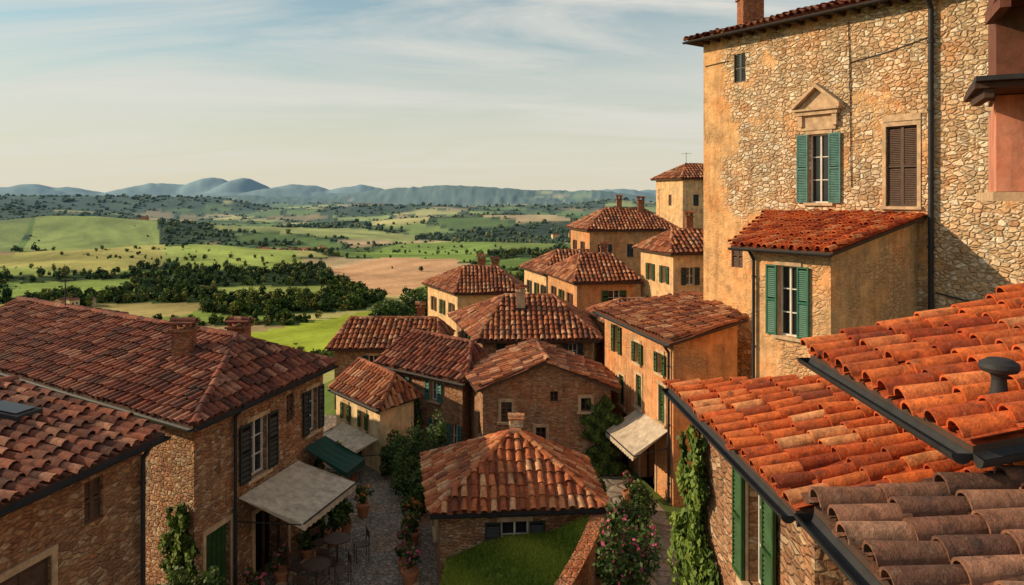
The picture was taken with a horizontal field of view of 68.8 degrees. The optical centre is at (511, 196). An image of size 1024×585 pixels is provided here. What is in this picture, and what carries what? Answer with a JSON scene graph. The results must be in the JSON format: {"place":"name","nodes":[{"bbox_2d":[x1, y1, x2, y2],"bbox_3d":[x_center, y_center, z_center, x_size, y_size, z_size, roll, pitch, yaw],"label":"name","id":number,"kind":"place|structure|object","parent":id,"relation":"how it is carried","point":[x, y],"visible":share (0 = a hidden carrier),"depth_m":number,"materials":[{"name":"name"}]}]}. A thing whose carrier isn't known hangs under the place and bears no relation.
{"place":"outdoors","nodes":[
{"label":"outdoors","id":0,"kind":"place"},
{"bbox_2d":[0,177,698,525],"bbox_3d":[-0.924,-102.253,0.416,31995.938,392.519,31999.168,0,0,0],"label":"terrain","id":1,"kind":"structure","parent":0,"point":[75,237],"depth_m":1078.93,"materials":[{"name":"green plant"}]},
{"bbox_2d":[33,297,96,306],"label":"farmstead","id":2,"kind":"structure","parent":1,"relation":"on","point":[75,301],"depth_m":425.70,"materials":[{"name":"stone"}]},
{"bbox_2d":[0,375,171,584],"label":"stone cottage","id":3,"kind":"structure","parent":1,"relation":"on","point":[72,491],"depth_m":13.11,"materials":[{"name":"stone"}]},
{"bbox_2d":[0,400,42,422],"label":"skylight","id":4,"kind":"object","parent":3,"relation":"on","point":[13,411],"visible":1,"depth_m":13.69,"materials":[{"name":"glass"}]},
{"bbox_2d":[0,476,100,584],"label":"windows and shutters","id":5,"kind":"structure","parent":3,"relation":"in","point":[34,570],"depth_m":12.22,"materials":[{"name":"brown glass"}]},
{"bbox_2d":[105,216,148,219],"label":"valley farm","id":6,"kind":"object","parent":1,"relation":"on","point":[144,218],"visible":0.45,"depth_m":1725.08,"materials":[{"name":"paint"}]},
{"bbox_2d":[0,278,338,584],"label":"long roofed farmhouse","id":7,"kind":"object","parent":1,"relation":"on","point":[235,409],"visible":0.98,"depth_m":20.29,"materials":[{"name":"tile"}]},
{"bbox_2d":[157,502,200,582],"bbox_3d":[-7.831,8.823,17.539,1.494,3.313,0.357,0,0,30],"label":"ivy","id":8,"kind":"object","parent":7,"relation":"attached to","point":[177,543],"visible":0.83,"depth_m":17.49,"materials":[{"name":"green plant"}]},
{"bbox_2d":[202,381,325,584],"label":"windows and shutters","id":9,"kind":"structure","parent":7,"relation":"in","point":[251,434],"depth_m":20.24,"materials":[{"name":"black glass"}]},
{"bbox_2d":[238,461,356,530],"bbox_3d":[-5.690,8.010,20.169,1.805,0.720,2.963,0,0,16],"label":"shop awning","id":10,"kind":"object","parent":7,"relation":"attached to","point":[302,495],"visible":1,"depth_m":20.00,"materials":[{"name":"fabric"}]},
{"bbox_2d":[311,457,328,541],"bbox_3d":[-5.841,9.165,22.767,0.356,2.608,0.909,0,0,17],"label":"ivy","id":11,"kind":"object","parent":7,"relation":"attached to","point":[321,521],"visible":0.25,"depth_m":22.71,"materials":[{"name":"green plant"}]},
{"bbox_2d":[305,436,365,478],"bbox_3d":[-5.289,7.810,22.446,1.381,0.820,1.270,0,0,13],"label":"shop awning","id":12,"kind":"object","parent":7,"relation":"attached to","point":[347,463],"visible":0.95,"depth_m":22.41,"materials":[{"name":"green fabric"}]},
{"bbox_2d":[323,422,376,456],"bbox_3d":[-6.509,9.508,29.045,1.370,0.616,2.937,0,0,-39],"label":"shop awning","id":13,"kind":"object","parent":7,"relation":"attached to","point":[352,438],"visible":0.49,"depth_m":29.17,"materials":[{"name":"fabric"}]},
{"bbox_2d":[0,242,570,356],"bbox_3d":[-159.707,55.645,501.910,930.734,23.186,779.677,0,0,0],"label":"valley trees","id":14,"kind":"object","parent":1,"relation":"on","point":[332,293],"visible":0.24,"depth_m":481.97,"materials":[{"name":"green plant"}]},
{"bbox_2d":[258,245,329,250],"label":"valley village","id":15,"kind":"object","parent":1,"relation":"on","point":[303,248],"visible":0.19,"depth_m":863.15,"materials":[{"name":"paint"}]},
{"bbox_2d":[0,193,655,250],"bbox_3d":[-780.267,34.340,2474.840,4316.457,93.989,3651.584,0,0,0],"label":"distant woodland","id":16,"kind":"object","parent":1,"relation":"on","point":[436,235],"visible":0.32,"depth_m":1368.78,"materials":[{"name":"green plant"}]},
{"bbox_2d":[334,351,382,409],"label":"walls","id":17,"kind":"structure","parent":1,"relation":"on","point":[345,360],"depth_m":38.27,"materials":[{"name":"stone"}]},
{"bbox_2d":[362,353,379,363],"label":"windows and shutters","id":18,"kind":"structure","parent":17,"relation":"attached to","point":[373,357],"depth_m":38.19,"materials":[{"name":"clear glass"}]},
{"bbox_2d":[324,301,455,351],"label":"tiled roof","id":19,"kind":"structure","parent":17,"relation":"on","point":[368,333],"depth_m":39.42,"materials":[{"name":"tile"}]},
{"bbox_2d":[368,298,410,315],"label":"broadleaf tree","id":20,"kind":"object","parent":1,"relation":"on","point":[391,307],"visible":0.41,"depth_m":73.26,"materials":[{"name":"green plant"}]},
{"bbox_2d":[399,290,427,315],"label":"broadleaf tree","id":21,"kind":"object","parent":1,"relation":"on","point":[418,296],"visible":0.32,"depth_m":82.13,"materials":[{"name":"green plant"}]},
{"bbox_2d":[420,254,523,335],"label":"hillside villa","id":22,"kind":"object","parent":1,"relation":"on","point":[458,287],"visible":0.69,"depth_m":51.97,"materials":[{"name":"paint"}]},
{"bbox_2d":[431,296,453,316],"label":"windows and shutters","id":23,"kind":"structure","parent":22,"relation":"in","point":[431,296],"depth_m":53.28,"materials":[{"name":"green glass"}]},
{"bbox_2d":[439,514,593,584],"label":"grass bank","id":24,"kind":"structure","parent":1,"relation":"on","point":[540,558],"depth_m":18.84,"materials":[{"name":"plant"}]},
{"bbox_2d":[447,284,602,359],"bbox_3d":[0.411,7.712,39.978,8.457,6.377,8.233,0,0,0],"label":"hip roofed villa","id":25,"kind":"object","parent":1,"relation":"on","point":[495,323],"visible":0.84,"depth_m":37.65,"materials":[{"name":"tile"}]},
{"bbox_2d":[461,329,582,355],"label":"windows and shutters","id":26,"kind":"structure","parent":25,"relation":"in","point":[572,347],"depth_m":36.47,"materials":[{"name":"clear glass"}]},
{"bbox_2d":[518,249,595,293],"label":"ochre townhouse","id":27,"kind":"structure","parent":1,"relation":"on","point":[535,279],"depth_m":57.71,"materials":[{"name":"paint"}]},
{"bbox_2d":[527,280,544,293],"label":"windows and shutters","id":28,"kind":"structure","parent":27,"relation":"in","point":[527,280],"depth_m":57.10,"materials":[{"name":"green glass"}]},
{"bbox_2d":[551,232,570,238],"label":"valley farm","id":29,"kind":"object","parent":1,"relation":"on","point":[553,236],"visible":0.2,"depth_m":1182.75,"materials":[{"name":"beige paint"}]},
{"bbox_2d":[541,241,643,314],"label":"brown townhouse","id":30,"kind":"structure","parent":1,"relation":"on","point":[579,280],"depth_m":46.11,"materials":[{"name":"orange paint"}]},
{"bbox_2d":[551,285,625,303],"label":"windows and shutters","id":31,"kind":"structure","parent":30,"relation":"in","point":[608,295],"depth_m":45.75,"materials":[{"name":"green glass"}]},
{"bbox_2d":[593,318,604,364],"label":"walls","id":32,"kind":"structure","parent":1,"relation":"on","point":[598,355],"depth_m":40.56,"materials":[{"name":"orange paint"}]},
{"bbox_2d":[585,297,647,326],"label":"tiled roof","id":33,"kind":"structure","parent":32,"relation":"on","point":[590,309],"depth_m":40.55,"materials":[{"name":"tile"}]},
{"bbox_2d":[565,189,679,296],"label":"ridge top townhouse","id":34,"kind":"structure","parent":1,"relation":"on","point":[620,229],"depth_m":58.67,"materials":[{"name":"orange paint"}]},
{"bbox_2d":[573,239,632,256],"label":"windows and shutters","id":35,"kind":"structure","parent":34,"relation":"in","point":[629,246],"depth_m":58.59,"materials":[{"name":"green glass"}]},
{"bbox_2d":[592,501,661,584],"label":"oleander bush","id":36,"kind":"object","parent":1,"relation":"on","point":[621,555],"visible":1,"depth_m":17.02,"materials":[{"name":"green plant"}]},
{"bbox_2d":[632,211,702,296],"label":"narrow townhouse","id":37,"kind":"structure","parent":1,"relation":"on","point":[671,260],"depth_m":43.30,"materials":[{"name":"paint"}]},
{"bbox_2d":[646,263,699,296],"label":"windows and shutters","id":38,"kind":"structure","parent":37,"relation":"in","point":[687,273],"depth_m":42.62,"materials":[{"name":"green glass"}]},
{"bbox_2d":[592,290,748,506],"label":"green shuttered townhouse","id":39,"kind":"structure","parent":1,"relation":"on","point":[652,343],"depth_m":26.62,"materials":[{"name":"orange paint"}]},
{"bbox_2d":[605,410,666,460],"bbox_3d":[4.414,8.485,26.799,1.312,0.970,2.821,0,0,-13],"label":"shop awning","id":40,"kind":"object","parent":39,"relation":"attached to","point":[634,435],"visible":0.99,"depth_m":26.64,"materials":[{"name":"fabric"}]},
{"bbox_2d":[611,323,666,491],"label":"windows and shutters","id":41,"kind":"structure","parent":39,"relation":"in","point":[662,410],"depth_m":27.96,"materials":[{"name":"green glass"}]},
{"bbox_2d":[656,180,702,228],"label":"walls","id":42,"kind":"structure","parent":1,"relation":"on","point":[682,192],"depth_m":65.83,"materials":[{"name":"paint"}]},
{"bbox_2d":[650,153,702,180],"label":"tiled roof","id":43,"kind":"structure","parent":42,"relation":"on","point":[689,171],"depth_m":66.61,"materials":[{"name":"tile"}]},
{"bbox_2d":[669,195,698,205],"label":"windows and shutters","id":44,"kind":"structure","parent":42,"relation":"attached to","point":[695,200],"depth_m":65.54,"materials":[{"name":"grey glass"}]},
{"bbox_2d":[727,208,927,378],"bbox_3d":[8.566,5.637,22.758,5.082,10.526,5.588,0,0,-36],"label":"gatehouse annex","id":45,"kind":"object","parent":1,"relation":"on","point":[816,272],"visible":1,"depth_m":20.91,"materials":[{"name":"paint"}]},
{"bbox_2d":[765,260,808,342],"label":"windows and shutters","id":46,"kind":"structure","parent":45,"relation":"in","point":[794,277],"depth_m":20.79,"materials":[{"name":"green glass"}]},
{"bbox_2d":[682,0,1023,378],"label":"stone palazzo","id":47,"kind":"structure","parent":1,"relation":"on","point":[847,105],"depth_m":23.71,"materials":[{"name":"stone"}]},
{"bbox_2d":[732,53,922,267],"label":"windows and shutters","id":48,"kind":"structure","parent":47,"relation":"in","point":[903,142],"depth_m":24.17,"materials":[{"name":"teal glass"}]},
{"bbox_2d":[794,465,1023,584],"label":"weathered roofed house","id":49,"kind":"structure","parent":1,"relation":"on","point":[952,528],"depth_m":4.51,"materials":[{"name":"tile"}]},
{"bbox_2d":[797,283,1023,468],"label":"terracotta roofed house","id":50,"kind":"structure","parent":1,"relation":"on","point":[922,376],"depth_m":6.41,"materials":[{"name":"tile"}]},
{"bbox_2d":[978,356,1020,394],"bbox_3d":[3.580,1.373,5.500,0.270,0.375,0.266,0,0,0],"label":"roof vent","id":51,"kind":"object","parent":50,"relation":"on","point":[1000,370],"visible":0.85,"depth_m":5.45,"materials":[{"name":"metal"}]},
{"bbox_2d":[0,0,834,192],"label":"sky","id":52,"kind":"structure","parent":0,"point":[103,96],"materials":[{"name":"blue"}]},
{"bbox_2d":[257,415,696,584],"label":"cobbled street","id":53,"kind":"structure","parent":0,"point":[382,520],"depth_m":22.52,"materials":[{"name":"grey stone"}]},
{"bbox_2d":[157,565,225,584],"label":"shrub","id":54,"kind":"object","parent":53,"relation":"on","point":[175,575],"visible":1,"depth_m":16.72,"materials":[{"name":"green plant"}]},
{"bbox_2d":[241,565,267,584],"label":"potted plant","id":55,"kind":"object","parent":53,"relation":"on","point":[247,572],"visible":1,"depth_m":18.88,"materials":[{"name":"green plant"}]},
{"bbox_2d":[267,543,292,583],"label":"potted plant","id":56,"kind":"object","parent":53,"relation":"on","point":[280,572],"visible":0.92,"depth_m":20.22,"materials":[{"name":"green plant"}]},
{"bbox_2d":[295,528,314,558],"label":"potted plant","id":57,"kind":"object","parent":53,"relation":"on","point":[307,549],"visible":0.96,"depth_m":21.50,"materials":[{"name":"green plant"}]},
{"bbox_2d":[287,548,351,584],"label":"cafe table set","id":58,"kind":"object","parent":53,"relation":"on","point":[316,565],"visible":1,"depth_m":20.03,"materials":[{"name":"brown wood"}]},
{"bbox_2d":[325,506,345,546],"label":"potted plant","id":59,"kind":"object","parent":53,"relation":"on","point":[336,518],"visible":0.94,"depth_m":22.50,"materials":[{"name":"green plant"}]},
{"bbox_2d":[327,470,349,522],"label":"shrub","id":60,"kind":"object","parent":53,"relation":"on","point":[329,513],"visible":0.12,"depth_m":23.80,"materials":[{"name":"green plant"}]},
{"bbox_2d":[309,524,369,579],"bbox_3d":[-4.984,10.060,21.257,1.781,0.880,1.557,0,0,0],"label":"cafe table set","id":61,"kind":"object","parent":53,"relation":"on","point":[338,538],"visible":0.91,"depth_m":21.46,"materials":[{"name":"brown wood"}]},
{"bbox_2d":[326,464,361,480],"bbox_3d":[-6.384,10.060,27.057,1.781,0.880,1.557,0,0,0],"label":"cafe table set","id":62,"kind":"object","parent":53,"relation":"on","point":[328,467],"visible":0.09,"depth_m":27.18,"materials":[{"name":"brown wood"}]},
{"bbox_2d":[338,501,353,533],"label":"potted plant","id":63,"kind":"object","parent":53,"relation":"on","point":[346,525],"visible":0.8,"depth_m":23.39,"materials":[{"name":"green plant"}]},
{"bbox_2d":[276,520,418,584],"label":"kerb","id":64,"kind":"structure","parent":53,"relation":"on","point":[290,576],"depth_m":20.62,"materials":[{"name":"stone"}]},
{"bbox_2d":[348,472,357,481],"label":"potted plant","id":65,"kind":"object","parent":53,"relation":"on","point":[354,475],"visible":0.06,"depth_m":27.47,"materials":[{"name":"brown plant"}]},
{"bbox_2d":[354,483,374,517],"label":"potted plant","id":66,"kind":"object","parent":53,"relation":"on","point":[362,505],"visible":0.99,"depth_m":24.47,"materials":[{"name":"green plant"}]},
{"bbox_2d":[336,395,413,472],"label":"walls","id":67,"kind":"structure","parent":53,"relation":"on","point":[383,424],"depth_m":29.13,"materials":[{"name":"beige paint"}]},
{"bbox_2d":[340,399,367,456],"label":"windows and shutters","id":68,"kind":"structure","parent":67,"relation":"attached to","point":[347,421],"depth_m":29.67,"materials":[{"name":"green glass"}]},
{"bbox_2d":[327,357,422,412],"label":"tiled roof","id":69,"kind":"structure","parent":67,"relation":"on","point":[369,385],"depth_m":29.57,"materials":[{"name":"tile"}]},
{"bbox_2d":[378,429,401,476],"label":"shrub","id":70,"kind":"object","parent":53,"relation":"on","point":[385,452],"visible":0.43,"depth_m":27.85,"materials":[{"name":"green plant"}]},
{"bbox_2d":[394,539,413,573],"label":"potted plant","id":71,"kind":"object","parent":53,"relation":"on","point":[401,560],"visible":0.48,"depth_m":20.83,"materials":[{"name":"green plant"}]},
{"bbox_2d":[387,434,421,491],"bbox_3d":[-3.939,9.537,27.126,1.143,2.006,1.942,0,0,-24],"label":"shrub","id":72,"kind":"object","parent":53,"relation":"on","point":[396,444],"visible":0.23,"depth_m":26.90,"materials":[{"name":"green plant"}]},
{"bbox_2d":[396,524,412,555],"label":"potted plant","id":73,"kind":"object","parent":53,"relation":"on","point":[402,534],"visible":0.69,"depth_m":21.73,"materials":[{"name":"green plant"}]},
{"bbox_2d":[390,446,421,504],"bbox_3d":[-3.514,9.527,25.520,1.317,1.961,1.481,0,0,0],"label":"shrub","id":74,"kind":"object","parent":53,"relation":"on","point":[403,485],"visible":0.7,"depth_m":25.49,"materials":[{"name":"green plant"}]},
{"bbox_2d":[400,510,420,545],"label":"potted plant","id":75,"kind":"object","parent":53,"relation":"on","point":[414,529],"visible":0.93,"depth_m":22.59,"materials":[{"name":"green plant"}]},
{"bbox_2d":[401,545,420,584],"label":"potted plant","id":76,"kind":"object","parent":53,"relation":"on","point":[410,572],"visible":0.99,"depth_m":20.11,"materials":[{"name":"green plant"}]},
{"bbox_2d":[400,496,422,526],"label":"potted plant","id":77,"kind":"object","parent":53,"relation":"on","point":[410,504],"visible":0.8,"depth_m":23.48,"materials":[{"name":"green plant"}]},
{"bbox_2d":[404,468,426,514],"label":"shrub","id":78,"kind":"object","parent":53,"relation":"on","point":[417,493],"visible":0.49,"depth_m":24.44,"materials":[{"name":"green plant"}]},
{"bbox_2d":[414,407,421,415],"bbox_3d":[-5.050,9.595,31.025,2.642,1.810,1.101,0,0,40],"label":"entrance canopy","id":79,"kind":"object","parent":53,"relation":"on","point":[417,410],"visible":0.06,"depth_m":30.56,"materials":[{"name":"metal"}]},
{"bbox_2d":[403,422,438,481],"bbox_3d":[-3.255,9.165,26.386,1.358,2.682,1.240,0,0,0],"label":"shrub","id":80,"kind":"object","parent":53,"relation":"on","point":[424,444],"visible":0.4,"depth_m":26.27,"materials":[{"name":"green plant"}]},
{"bbox_2d":[394,371,470,448],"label":"walls","id":81,"kind":"structure","parent":53,"relation":"on","point":[454,407],"depth_m":30.55,"materials":[{"name":"brick"}]},
{"bbox_2d":[414,399,422,446],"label":"ivy","id":82,"kind":"object","parent":81,"relation":"attached to","point":[417,418],"visible":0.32,"depth_m":31.03,"materials":[{"name":"green plant"}]},
{"bbox_2d":[398,372,461,445],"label":"windows and shutters","id":83,"kind":"structure","parent":81,"relation":"attached to","point":[437,390],"depth_m":30.92,"materials":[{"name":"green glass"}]},
{"bbox_2d":[374,328,490,386],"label":"tiled roof","id":84,"kind":"structure","parent":81,"relation":"on","point":[445,358],"depth_m":31.80,"materials":[{"name":"tile"}]},
{"bbox_2d":[430,409,448,448],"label":"shrub","id":85,"kind":"object","parent":53,"relation":"on","point":[441,436],"visible":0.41,"depth_m":27.40,"materials":[{"name":"green plant"}]},
{"bbox_2d":[419,412,609,584],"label":"pyramid roofed cottage","id":86,"kind":"structure","parent":53,"relation":"on","point":[515,479],"depth_m":20.31,"materials":[{"name":"tile"}]},
{"bbox_2d":[432,516,544,542],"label":"windows and shutters","id":87,"kind":"structure","parent":86,"relation":"in","point":[504,526],"depth_m":20.06,"materials":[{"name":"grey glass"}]},
{"bbox_2d":[471,364,610,454],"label":"walls","id":88,"kind":"structure","parent":53,"relation":"on","point":[529,392],"depth_m":28.28,"materials":[{"name":"brick"}]},
{"bbox_2d":[479,391,594,439],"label":"windows and shutters","id":89,"kind":"structure","parent":88,"relation":"attached to","point":[506,407],"depth_m":28.33,"materials":[{"name":"brown glass"}]},
{"bbox_2d":[465,338,621,392],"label":"tiled roof","id":90,"kind":"structure","parent":88,"relation":"on","point":[506,363],"depth_m":29.11,"materials":[{"name":"tile"}]},
{"bbox_2d":[580,395,626,475],"bbox_3d":[3.414,8.962,28.076,1.856,3.036,0.380,0,0,0],"label":"ivy","id":91,"kind":"object","parent":88,"relation":"attached to","point":[602,453],"visible":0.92,"depth_m":28.06,"materials":[{"name":"green plant"}]},
{"bbox_2d":[554,513,603,584],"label":"retaining wall","id":92,"kind":"structure","parent":53,"relation":"on","point":[580,569],"depth_m":18.11,"materials":[{"name":"brick"}]},
{"bbox_2d":[594,466,606,491],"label":"shrub","id":93,"kind":"object","parent":53,"relation":"on","point":[604,487],"visible":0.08,"depth_m":24.77,"materials":[{"name":"green plant"}]},
{"bbox_2d":[700,435,852,584],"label":"walls","id":94,"kind":"structure","parent":53,"relation":"on","point":[802,558],"depth_m":9.25,"materials":[{"name":"stone"}]},
{"bbox_2d":[666,424,718,584],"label":"ivy","id":95,"kind":"object","parent":94,"relation":"attached to","point":[692,553],"visible":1,"depth_m":10.94,"materials":[{"name":"green plant"}]},
{"bbox_2d":[732,467,775,584],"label":"windows and shutters","id":96,"kind":"structure","parent":94,"relation":"attached to","point":[766,538],"depth_m":9.25,"materials":[{"name":"green wood"}]},
{"bbox_2d":[660,374,1023,526],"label":"tiled roof","id":97,"kind":"structure","parent":94,"relation":"on","point":[780,444],"depth_m":8.44,"materials":[{"name":"ceramic"}]},
{"bbox_2d":[963,0,1023,200],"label":"stucco house","id":98,"kind":"structure","parent":53,"relation":"on","point":[999,87],"depth_m":8.44,"materials":[{"name":"pink paint"}]},
{"bbox_2d":[599,458,683,584],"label":"alley pavement","id":99,"kind":"structure","parent":0,"point":[615,486],"depth_m":23.67,"materials":[{"name":"grey stone"}]},
{"bbox_2d":[595,536,633,582],"bbox_3d":[2.592,9.580,19.019,1.206,1.999,1.196,0,0,0],"label":"oleander bush","id":100,"kind":"object","parent":99,"relation":"on","point":[599,545],"visible":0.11,"depth_m":18.82,"materials":[{"name":"green plant"}]},
{"bbox_2d":[622,470,633,502],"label":"potted plant","id":101,"kind":"object","parent":99,"relation":"on","point":[628,480],"visible":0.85,"depth_m":25.74,"materials":[{"name":"green plant"}]},
{"bbox_2d":[606,495,651,553],"bbox_3d":[3.347,9.546,21.375,1.329,1.919,0.934,0,0,0],"label":"shrub","id":102,"kind":"object","parent":99,"relation":"on","point":[627,505],"visible":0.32,"depth_m":21.29,"materials":[{"name":"green plant"}]},
{"bbox_2d":[628,479,657,518],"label":"shrub","id":103,"kind":"object","parent":99,"relation":"on","point":[639,496],"visible":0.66,"depth_m":23.76,"materials":[{"name":"green plant"}]}
]}

